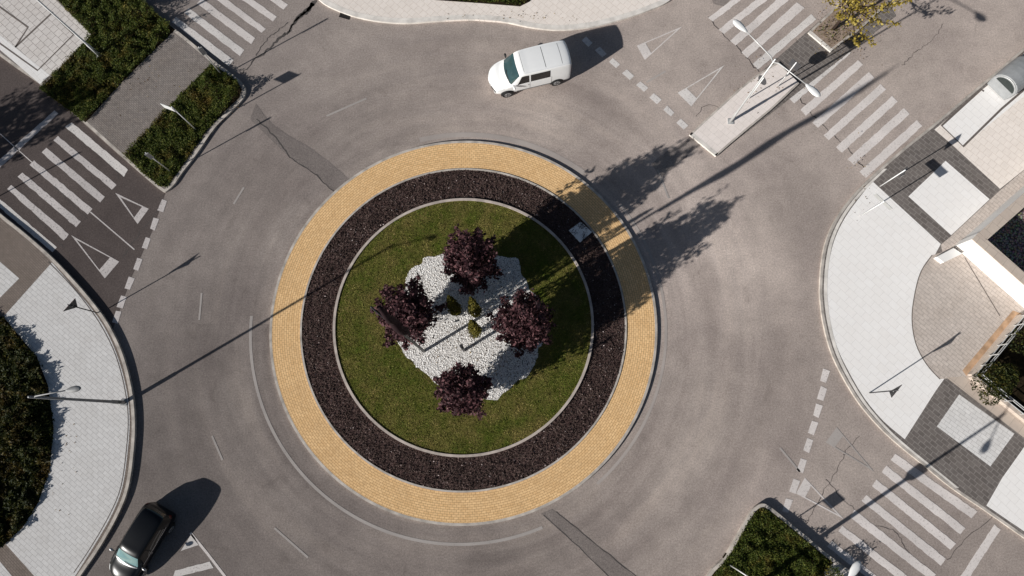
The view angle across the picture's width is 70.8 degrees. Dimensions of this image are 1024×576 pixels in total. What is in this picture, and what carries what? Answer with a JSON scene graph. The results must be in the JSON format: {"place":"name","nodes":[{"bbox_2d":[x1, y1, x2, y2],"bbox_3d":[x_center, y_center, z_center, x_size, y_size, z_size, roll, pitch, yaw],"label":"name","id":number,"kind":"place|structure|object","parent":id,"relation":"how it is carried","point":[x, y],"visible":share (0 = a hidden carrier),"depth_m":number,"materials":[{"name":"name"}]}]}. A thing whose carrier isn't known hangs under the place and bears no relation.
{"place":"outdoors","nodes":[
{"label":"outdoors","id":0,"kind":"place"},
{"bbox_2d":[0,218,131,575],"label":"pavement","id":1,"kind":"structure","parent":0,"point":[24,260],"depth_m":40.61,"materials":[{"name":"grey concrete"}]},
{"bbox_2d":[0,262,18,296],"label":"pavement light slabs","id":2,"kind":"structure","parent":1,"relation":"on","point":[8,278],"depth_m":40.61,"materials":[{"name":"white concrete"}]},
{"bbox_2d":[0,316,54,547],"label":"shrub bed","id":3,"kind":"object","parent":1,"relation":"on","point":[17,407],"visible":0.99,"depth_m":38.63,"materials":[{"name":"green plant"}]},
{"bbox_2d":[4,263,129,575],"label":"pavement light slabs","id":4,"kind":"structure","parent":1,"relation":"on","point":[69,349],"depth_m":39.07,"materials":[{"name":"white concrete"}]},
{"bbox_2d":[28,386,126,405],"bbox_3d":[-20.126,5.348,35.393,2.537,8.061,0.384,-8,79,-1],"label":"street lamp","id":5,"kind":"object","parent":4,"relation":"on","point":[122,402],"visible":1,"depth_m":34.27,"materials":[{"name":"metal"}]},
{"bbox_2d":[48,262,127,572],"bbox_3d":[-22.840,6.354,39.292,3.640,0.001,17.046,-11,79,-2],"label":"paving joint","id":6,"kind":"object","parent":4,"relation":"on","point":[127,410],"visible":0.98,"depth_m":39.32,"materials":[{"name":"grey concrete"}]},
{"bbox_2d":[0,57,164,328],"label":"side road","id":7,"kind":"structure","parent":0,"point":[27,105],"depth_m":41.75,"materials":[{"name":"grey asphalt"}]},
{"bbox_2d":[0,200,56,251],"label":"crosswalk stripe","id":8,"kind":"object","parent":7,"relation":"on","point":[24,224],"visible":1,"depth_m":41.38,"materials":[{"name":"paint"}]},
{"bbox_2d":[0,110,57,166],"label":"stop line","id":9,"kind":"object","parent":7,"relation":"on","point":[19,145],"visible":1,"depth_m":42.36,"materials":[{"name":"paint"}]},
{"bbox_2d":[8,185,67,239],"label":"crosswalk stripe","id":10,"kind":"object","parent":7,"relation":"on","point":[47,220],"visible":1,"depth_m":41.51,"materials":[{"name":"paint"}]},
{"bbox_2d":[18,173,80,226],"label":"crosswalk stripe","id":11,"kind":"object","parent":7,"relation":"on","point":[52,202],"visible":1,"depth_m":41.67,"materials":[{"name":"paint"}]},
{"bbox_2d":[30,161,91,213],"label":"crosswalk stripe","id":12,"kind":"object","parent":7,"relation":"on","point":[68,193],"visible":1,"depth_m":41.80,"materials":[{"name":"paint"}]},
{"bbox_2d":[42,148,104,201],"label":"crosswalk stripe","id":13,"kind":"object","parent":7,"relation":"on","point":[76,177],"visible":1,"depth_m":41.95,"materials":[{"name":"paint"}]},
{"bbox_2d":[54,136,115,188],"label":"crosswalk stripe","id":14,"kind":"object","parent":7,"relation":"on","point":[89,166],"visible":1,"depth_m":42.09,"materials":[{"name":"paint"}]},
{"bbox_2d":[71,235,118,277],"bbox_3d":[-24.036,-1.972,41.078,3.264,0.001,1.211,36,81,6],"label":"give way triangle","id":15,"kind":"object","parent":7,"relation":"on","point":[108,266],"visible":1,"depth_m":40.97,"materials":[{"name":"paint"}]},
{"bbox_2d":[65,123,127,176],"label":"crosswalk stripe","id":16,"kind":"object","parent":7,"relation":"on","point":[109,159],"visible":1,"depth_m":42.25,"materials":[{"name":"paint"}]},
{"bbox_2d":[0,0,242,188],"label":"pavement","id":17,"kind":"structure","parent":0,"point":[172,59],"depth_m":42.77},
{"bbox_2d":[0,0,88,75],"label":"pavement light slabs","id":18,"kind":"structure","parent":17,"relation":"on","point":[45,40],"depth_m":43.50,"materials":[{"name":"white tile"}]},
{"bbox_2d":[0,36,48,83],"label":"pavement border strip","id":19,"kind":"object","parent":18,"relation":"on","point":[39,75],"visible":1,"depth_m":43.12,"materials":[{"name":"white concrete"}]},
{"bbox_2d":[39,0,174,121],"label":"shrub bed","id":20,"kind":"object","parent":17,"relation":"on","point":[126,5],"visible":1,"depth_m":43.03,"materials":[{"name":"green plant"}]},
{"bbox_2d":[122,61,241,186],"bbox_3d":[-19.251,-9.823,41.918,3.519,1.090,7.886,34,81,6],"label":"shrub bed","id":21,"kind":"object","parent":17,"relation":"on","point":[204,118],"visible":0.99,"depth_m":42.20,"materials":[{"name":"green plant"}]},
{"bbox_2d":[335,201,590,454],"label":"lawn","id":22,"kind":"structure","parent":0,"point":[494,213],"depth_m":39.97,"materials":[{"name":"green plant"}]},
{"bbox_2d":[370,273,446,350],"bbox_3d":[-5.267,1.394,37.063,4.124,6.472,3.679,-30,81,-5],"label":"plum tree","id":23,"kind":"object","parent":22,"relation":"on","point":[412,313],"visible":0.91,"depth_m":35.64,"materials":[{"name":"purple plant"}]},
{"bbox_2d":[433,362,493,420],"bbox_3d":[-2.551,5.096,36.382,3.096,6.428,2.858,13,80,2],"label":"plum tree","id":24,"kind":"object","parent":22,"relation":"on","point":[464,390],"visible":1,"depth_m":34.92,"materials":[{"name":"purple plant"}]},
{"bbox_2d":[440,223,503,295],"bbox_3d":[-2.247,-1.524,37.177,3.257,7.339,3.719,-17,80,-3],"label":"plum tree","id":25,"kind":"object","parent":22,"relation":"on","point":[469,261],"visible":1,"depth_m":35.70,"materials":[{"name":"purple plant"}]},
{"bbox_2d":[302,170,624,490],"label":"bark mulch","id":26,"kind":"object","parent":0,"point":[501,481],"visible":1,"depth_m":39.97,"materials":[{"name":"brown wood"}]},
{"bbox_2d":[397,254,542,399],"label":"white gravel","id":27,"kind":"structure","parent":0,"point":[458,343],"depth_m":39.98,"materials":[{"name":"white gravel"}]},
{"bbox_2d":[370,305,424,352],"bbox_3d":[-4.723,2.086,32.380,0.489,15.200,0.507,0,79,0],"label":"flagpole","id":28,"kind":"object","parent":27,"relation":"on","point":[396,325],"visible":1,"depth_m":29.01,"materials":[{"name":"metal"}]},
{"bbox_2d":[484,287,556,359],"bbox_3d":[0.589,1.694,36.715,3.730,7.044,3.463,40,82,7],"label":"plum tree","id":29,"kind":"object","parent":27,"relation":"on","point":[521,321],"visible":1,"depth_m":35.31,"materials":[{"name":"purple plant"}]},
{"bbox_2d":[328,0,659,24],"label":"pavement","id":30,"kind":"structure","parent":0,"point":[578,11],"depth_m":43.78,"materials":[{"name":"white concrete"}]},
{"bbox_2d":[52,3,880,514],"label":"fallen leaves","id":31,"kind":"object","parent":30,"relation":"on","point":[562,17],"visible":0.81,"depth_m":43.00,"materials":[{"name":"yellow plant"}]},
{"bbox_2d":[442,0,530,5],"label":"planting bed","id":32,"kind":"object","parent":30,"relation":"on","point":[496,2],"visible":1,"depth_m":43.86,"materials":[{"name":"green plant"}]},
{"bbox_2d":[70,0,1023,575],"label":"road","id":33,"kind":"structure","parent":0,"point":[734,234],"depth_m":40.83,"materials":[{"name":"grey asphalt"}]},
{"bbox_2d":[0,213,136,575],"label":"kerb","id":34,"kind":"structure","parent":33,"relation":"on","point":[129,384],"depth_m":39.49,"materials":[{"name":"concrete"}]},
{"bbox_2d":[0,53,167,192],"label":"kerb","id":35,"kind":"structure","parent":33,"relation":"on","point":[103,138],"depth_m":42.21,"materials":[{"name":"concrete"}]},
{"bbox_2d":[109,502,175,575],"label":"car","id":36,"kind":"object","parent":33,"relation":"on","point":[151,527],"visible":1,"depth_m":36.99,"materials":[{"name":"black paint"}]},
{"bbox_2d":[174,562,212,575],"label":"crosswalk stripe","id":37,"kind":"object","parent":33,"relation":"on","point":[195,568],"visible":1,"depth_m":37.89,"materials":[{"name":"paint"}]},
{"bbox_2d":[172,17,232,65],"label":"crosswalk stripe","id":38,"kind":"object","parent":33,"relation":"on","point":[209,46],"visible":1,"depth_m":43.52,"materials":[{"name":"paint"}]},
{"bbox_2d":[166,25,246,190],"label":"kerb","id":39,"kind":"structure","parent":33,"relation":"on","point":[201,145],"depth_m":42.48,"materials":[{"name":"concrete"}]},
{"bbox_2d":[184,8,243,55],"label":"crosswalk stripe","id":40,"kind":"object","parent":33,"relation":"on","point":[215,32],"visible":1,"depth_m":43.66,"materials":[{"name":"paint"}]},
{"bbox_2d":[197,0,254,43],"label":"crosswalk stripe","id":41,"kind":"object","parent":33,"relation":"on","point":[227,21],"visible":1,"depth_m":43.78,"materials":[{"name":"paint"}]},
{"bbox_2d":[218,0,264,32],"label":"crosswalk stripe","id":42,"kind":"object","parent":33,"relation":"on","point":[228,4],"visible":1,"depth_m":43.87,"materials":[{"name":"paint"}]},
{"bbox_2d":[250,104,348,190],"bbox_3d":[-12.706,-8.194,42.267,7.447,0.001,1.244,38,82,7],"label":"asphalt patch","id":43,"kind":"object","parent":33,"relation":"on","point":[334,178],"visible":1,"depth_m":42.21,"materials":[{"name":"grey asphalt"}]},
{"bbox_2d":[249,316,542,545],"bbox_3d":[-8.053,9.323,38.935,19.959,0.001,5.507,35,81,6],"label":"edge line","id":44,"kind":"object","parent":33,"relation":"on","point":[303,475],"visible":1,"depth_m":38.48,"materials":[{"name":"paint"}]},
{"bbox_2d":[269,141,656,525],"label":"kerb","id":45,"kind":"structure","parent":33,"relation":"on","point":[477,523],"depth_m":39.90,"materials":[{"name":"concrete"}]},
{"bbox_2d":[272,143,654,522],"bbox_3d":[-2.707,2.002,40.272,21.360,0.135,21.360,0,79,0],"label":"roundabout apron","id":46,"kind":"object","parent":33,"relation":"on","point":[344,463],"visible":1,"depth_m":39.95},
{"bbox_2d":[333,198,593,456],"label":"kerb","id":47,"kind":"structure","parent":33,"relation":"on","point":[341,287],"depth_m":40.03,"materials":[{"name":"concrete"}]},
{"bbox_2d":[300,168,626,492],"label":"kerb","id":48,"kind":"structure","parent":33,"relation":"on","point":[367,461],"depth_m":40.04,"materials":[{"name":"concrete"}]},
{"bbox_2d":[319,0,670,30],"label":"kerb","id":49,"kind":"structure","parent":33,"relation":"on","point":[516,22],"depth_m":43.66,"materials":[{"name":"concrete"}]},
{"bbox_2d":[419,132,585,174],"bbox_3d":[-0.487,-8.250,42.275,9.984,0.001,1.423,12,79,2],"label":"edge line","id":50,"kind":"object","parent":33,"relation":"on","point":[516,141],"visible":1,"depth_m":42.37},
{"bbox_2d":[488,40,570,97],"bbox_3d":[0.963,-12.852,42.159,4.840,1.963,2.400,-14,80,-3],"label":"van","id":51,"kind":"object","parent":33,"relation":"on","point":[533,67],"visible":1,"depth_m":41.43,"materials":[{"name":"white paint"}]},
{"bbox_2d":[541,509,632,575],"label":"asphalt patch","id":52,"kind":"object","parent":33,"relation":"on","point":[604,561],"visible":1,"depth_m":38.10,"materials":[{"name":"grey asphalt"}]},
{"bbox_2d":[596,204,666,484],"bbox_3d":[6.982,3.012,40.134,3.315,0.001,15.837,6,79,1],"label":"edge line","id":53,"kind":"object","parent":33,"relation":"on","point":[598,482],"visible":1,"depth_m":40.02,"materials":[{"name":"white paint"}]},
{"bbox_2d":[652,137,699,176],"bbox_3d":[9.680,-7.834,42.199,3.448,0.001,1.059,-38,81,-7],"label":"asphalt patch","id":54,"kind":"object","parent":33,"relation":"on","point":[666,161],"visible":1,"depth_m":42.17,"materials":[{"name":"grey asphalt"}]},
{"bbox_2d":[678,66,722,105],"bbox_3d":[11.517,-12.311,43.043,3.376,0.001,1.160,-41,82,-7],"label":"give way triangle","id":55,"kind":"object","parent":33,"relation":"on","point":[688,96],"visible":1,"depth_m":42.91,"materials":[{"name":"paint"}]},
{"bbox_2d":[719,0,766,33],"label":"crosswalk stripe","id":56,"kind":"object","parent":33,"relation":"on","point":[740,16],"visible":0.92,"depth_m":43.87,"materials":[{"name":"paint"}]},
{"bbox_2d":[730,0,787,44],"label":"crosswalk stripe","id":57,"kind":"object","parent":33,"relation":"on","point":[770,10],"visible":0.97,"depth_m":43.80,"materials":[{"name":"paint"}]},
{"bbox_2d":[742,3,803,57],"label":"crosswalk stripe","id":58,"kind":"object","parent":33,"relation":"on","point":[792,12],"visible":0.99,"depth_m":43.70,"materials":[{"name":"paint"}]},
{"bbox_2d":[712,507,843,575],"bbox_3d":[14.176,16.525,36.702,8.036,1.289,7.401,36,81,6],"label":"shrub bed","id":59,"kind":"object","parent":33,"relation":"on","point":[771,558],"visible":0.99,"depth_m":37.66,"materials":[{"name":"green plant"}]},
{"bbox_2d":[706,503,856,575],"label":"kerb","id":60,"kind":"structure","parent":33,"relation":"on","point":[714,568],"depth_m":37.96,"materials":[{"name":"concrete"}]},
{"bbox_2d":[753,14,815,68],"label":"crosswalk stripe","id":61,"kind":"object","parent":33,"relation":"on","point":[781,44],"visible":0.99,"depth_m":43.54,"materials":[{"name":"paint"}]},
{"bbox_2d":[725,4,895,148],"bbox_3d":[17.363,-13.215,43.207,15.855,0.001,3.326,-43,82,-7],"label":"traffic island base","id":62,"kind":"object","parent":33,"relation":"on","point":[801,51],"visible":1,"depth_m":43.36,"materials":[{"name":"grey concrete"}]},
{"bbox_2d":[694,64,796,151],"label":"traffic island","id":63,"kind":"structure","parent":62,"relation":"on","point":[716,132],"depth_m":42.58,"materials":[{"name":"white concrete"}]},
{"bbox_2d":[727,19,820,123],"bbox_3d":[12.869,-10.513,38.703,0.481,7.581,5.641,-43,82,-7],"label":"street lamp","id":64,"kind":"object","parent":63,"relation":"on","point":[812,90],"visible":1,"depth_m":35.31,"materials":[{"name":"metal"}]},
{"bbox_2d":[715,82,798,155],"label":"kerb","id":65,"kind":"structure","parent":62,"relation":"on","point":[760,117],"depth_m":42.46,"materials":[{"name":"concrete"}]},
{"bbox_2d":[812,0,887,47],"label":"gravel bed","id":66,"kind":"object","parent":62,"relation":"on","point":[824,35],"depth_m":43.59,"materials":[{"name":"beige gravel"}]},
{"bbox_2d":[825,0,911,47],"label":"maple tree","id":67,"kind":"object","parent":66,"relation":"on","point":[854,5],"visible":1,"depth_m":40.04,"materials":[{"name":"yellow plant"}]},
{"bbox_2d":[796,478,841,517],"bbox_3d":[16.692,11.245,38.567,2.791,0.001,0.986,28,80,5],"label":"give way triangle","id":68,"kind":"object","parent":33,"relation":"on","point":[804,488],"visible":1,"depth_m":38.62,"materials":[{"name":"paint"}]},
{"bbox_2d":[790,52,850,102],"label":"crosswalk stripe","id":69,"kind":"object","parent":33,"relation":"on","point":[799,94],"visible":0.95,"depth_m":43.04,"materials":[{"name":"paint"}]},
{"bbox_2d":[801,60,862,114],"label":"crosswalk stripe","id":70,"kind":"object","parent":33,"relation":"on","point":[826,92],"visible":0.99,"depth_m":42.98,"materials":[{"name":"paint"}]},
{"bbox_2d":[812,72,873,126],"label":"crosswalk stripe","id":71,"kind":"object","parent":33,"relation":"on","point":[841,101],"visible":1,"depth_m":42.82,"materials":[{"name":"paint"}]},
{"bbox_2d":[826,428,872,470],"bbox_3d":[18.563,8.718,39.047,2.951,0.001,1.046,31,81,6],"label":"give way triangle","id":72,"kind":"object","parent":33,"relation":"on","point":[835,437],"visible":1,"depth_m":39.12,"materials":[{"name":"paint"}]},
{"bbox_2d":[827,541,875,575],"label":"crosswalk stripe","id":73,"kind":"object","parent":33,"relation":"on","point":[848,558],"visible":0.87,"depth_m":38.00,"materials":[{"name":"paint"}]},
{"bbox_2d":[824,84,885,139],"bbox_3d":[20.338,-10.421,42.684,4.895,0.001,0.488,-41,82,-7],"label":"crosswalk stripe","id":74,"kind":"object","parent":33,"relation":"on","point":[870,98],"visible":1,"depth_m":42.69,"materials":[{"name":"paint"}]},
{"bbox_2d":[836,96,897,151],"bbox_3d":[20.979,-9.674,42.542,4.856,0.001,0.506,-41,82,-7],"label":"crosswalk stripe","id":75,"kind":"object","parent":33,"relation":"on","point":[867,123],"visible":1,"depth_m":42.54,"materials":[{"name":"paint"}]},
{"bbox_2d":[839,526,906,575],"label":"crosswalk stripe","id":76,"kind":"object","parent":33,"relation":"on","point":[873,554],"visible":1,"depth_m":38.04,"materials":[{"name":"paint"}]},
{"bbox_2d":[848,108,908,164],"bbox_3d":[21.602,-8.933,42.401,4.859,0.001,0.529,-41,82,-7],"label":"crosswalk stripe","id":77,"kind":"object","parent":33,"relation":"on","point":[880,134],"visible":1,"depth_m":42.40,"materials":[{"name":"paint"}]},
{"bbox_2d":[860,120,921,176],"bbox_3d":[22.267,-8.177,42.258,4.914,0.001,0.530,-41,82,-7],"label":"crosswalk stripe","id":78,"kind":"object","parent":33,"relation":"on","point":[889,150],"visible":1,"depth_m":42.25,"materials":[{"name":"paint"}]},
{"bbox_2d":[850,510,935,575],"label":"crosswalk stripe","id":79,"kind":"object","parent":33,"relation":"on","point":[878,534],"visible":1,"depth_m":38.13,"materials":[{"name":"paint"}]},
{"bbox_2d":[862,495,945,565],"bbox_3d":[20.792,12.848,38.262,5.106,0.001,0.489,39,82,7],"label":"crosswalk stripe","id":80,"kind":"object","parent":33,"relation":"on","point":[923,546],"visible":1,"depth_m":38.25,"materials":[{"name":"paint"}]},
{"bbox_2d":[872,480,955,549],"bbox_3d":[21.418,12.085,38.407,5.106,0.001,0.476,40,82,7],"label":"crosswalk stripe","id":81,"kind":"object","parent":33,"relation":"on","point":[927,525],"visible":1,"depth_m":38.40,"materials":[{"name":"paint"}]},
{"bbox_2d":[819,48,1023,537],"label":"kerb","id":82,"kind":"structure","parent":33,"relation":"on","point":[899,444],"depth_m":40.19,"materials":[{"name":"concrete"}]},
{"bbox_2d":[882,466,964,533],"bbox_3d":[22.016,11.345,38.548,5.064,0.001,0.481,39,82,7],"label":"crosswalk stripe","id":83,"kind":"object","parent":33,"relation":"on","point":[926,502],"visible":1,"depth_m":38.54,"materials":[{"name":"paint"}]},
{"bbox_2d":[891,454,976,517],"bbox_3d":[22.641,10.634,38.683,5.109,0.001,0.526,36,81,6],"label":"crosswalk stripe","id":84,"kind":"object","parent":33,"relation":"on","point":[949,497],"visible":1,"depth_m":38.67,"materials":[{"name":"paint"}]},
{"bbox_2d":[961,524,1000,575],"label":"stop line","id":85,"kind":"object","parent":33,"relation":"on","point":[981,551],"visible":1,"depth_m":38.06,"materials":[{"name":"paint"}]},
{"bbox_2d":[822,56,1023,533],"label":"pavement","id":86,"kind":"structure","parent":0,"point":[923,158],"depth_m":39.43,"materials":[{"name":"grey concrete"}]},
{"bbox_2d":[827,182,943,438],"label":"pavement white slabs","id":87,"kind":"structure","parent":86,"relation":"on","point":[880,254],"depth_m":40.39,"materials":[{"name":"white concrete"}]},
{"bbox_2d":[824,169,958,487],"bbox_3d":[20.265,2.173,40.139,5.247,0.001,18.093,-7,79,-1],"label":"pavement kerb band","id":88,"kind":"object","parent":86,"relation":"on","point":[829,322],"visible":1,"depth_m":40.13,"materials":[{"name":"concrete"}]},
{"bbox_2d":[909,161,988,234],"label":"pavement white slabs","id":89,"kind":"structure","parent":86,"relation":"on","point":[948,198],"depth_m":41.55,"materials":[{"name":"white concrete"}]},
{"bbox_2d":[912,248,1023,378],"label":"pavement tan blocks","id":90,"kind":"structure","parent":86,"relation":"on","point":[957,320],"depth_m":40.29,"materials":[{"name":"beige concrete"}]},
{"bbox_2d":[962,311,1020,375],"bbox_3d":[26.596,2.978,39.981,4.928,0.001,0.459,-44,82,-8],"label":"rust stain strip","id":91,"kind":"object","parent":90,"relation":"on","point":[987,344],"visible":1,"depth_m":39.97,"materials":[{"name":"concrete"}]},
{"bbox_2d":[937,395,1013,465],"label":"pavement light slabs","id":92,"kind":"structure","parent":86,"relation":"on","point":[976,431],"depth_m":39.09,"materials":[{"name":"white concrete"}]},
{"bbox_2d":[935,85,1023,187],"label":"pavement pink slabs","id":93,"kind":"structure","parent":86,"relation":"on","point":[993,151],"depth_m":42.13,"materials":[{"name":"tile"}]},
{"bbox_2d":[943,54,1023,144],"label":"container bay","id":94,"kind":"object","parent":93,"relation":"on","point":[968,121],"visible":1,"depth_m":42.51,"materials":[{"name":"white concrete"}]},
{"bbox_2d":[941,89,1023,146],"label":"paving joint","id":95,"kind":"object","parent":94,"relation":"on","point":[989,120],"visible":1,"depth_m":42.51,"materials":[{"name":"grey concrete"}]},
{"bbox_2d":[987,56,1023,99],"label":"recycling container","id":96,"kind":"object","parent":94,"relation":"on","point":[1006,82],"visible":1,"depth_m":41.66,"materials":[{"name":"grey plastic"}]},
{"bbox_2d":[941,170,1023,251],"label":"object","id":97,"kind":"object","parent":86,"relation":"on","point":[997,200],"visible":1,"depth_m":41.39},
{"bbox_2d":[948,376,1023,436],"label":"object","id":98,"kind":"object","parent":86,"relation":"on","point":[1006,416],"visible":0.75,"depth_m":39.33,"materials":[{"name":"beige concrete"}]},
{"bbox_2d":[955,233,1023,307],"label":"garden wall","id":99,"kind":"structure","parent":86,"relation":"on","point":[993,262],"depth_m":39.65,"materials":[{"name":"white concrete"}]},
{"bbox_2d":[963,186,1023,239],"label":"garden wall","id":100,"kind":"structure","parent":86,"relation":"on","point":[987,228],"depth_m":39.73,"materials":[{"name":"beige concrete"}]},
{"bbox_2d":[967,315,1023,375],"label":"railing","id":101,"kind":"object","parent":86,"relation":"on","point":[980,364],"visible":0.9,"depth_m":39.56,"materials":[{"name":"metal"}]},
{"bbox_2d":[968,374,1023,422],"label":"garden wall","id":102,"kind":"structure","parent":86,"relation":"on","point":[1012,409],"depth_m":39.00,"materials":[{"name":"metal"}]},
{"bbox_2d":[978,322,1023,412],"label":"garden soil","id":103,"kind":"structure","parent":86,"relation":"on","point":[1006,355],"depth_m":39.79,"materials":[{"name":"black soil"}]},
{"bbox_2d":[970,361,1019,405],"bbox_3d":[25.850,4.960,38.668,2.698,1.972,2.021,-40,82,-7],"label":"garden shrub","id":104,"kind":"object","parent":103,"relation":"on","point":[1002,377],"visible":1,"depth_m":38.25,"materials":[{"name":"green plant"}]},
{"bbox_2d":[986,448,1023,530],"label":"pavement light slabs","id":105,"kind":"structure","parent":86,"relation":"on","point":[1006,500],"depth_m":38.45,"materials":[{"name":"white concrete"}]},
{"bbox_2d":[988,208,1023,271],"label":"yard gravel","id":106,"kind":"structure","parent":86,"relation":"on","point":[1007,239],"depth_m":41.08,"materials":[{"name":"black gravel"}]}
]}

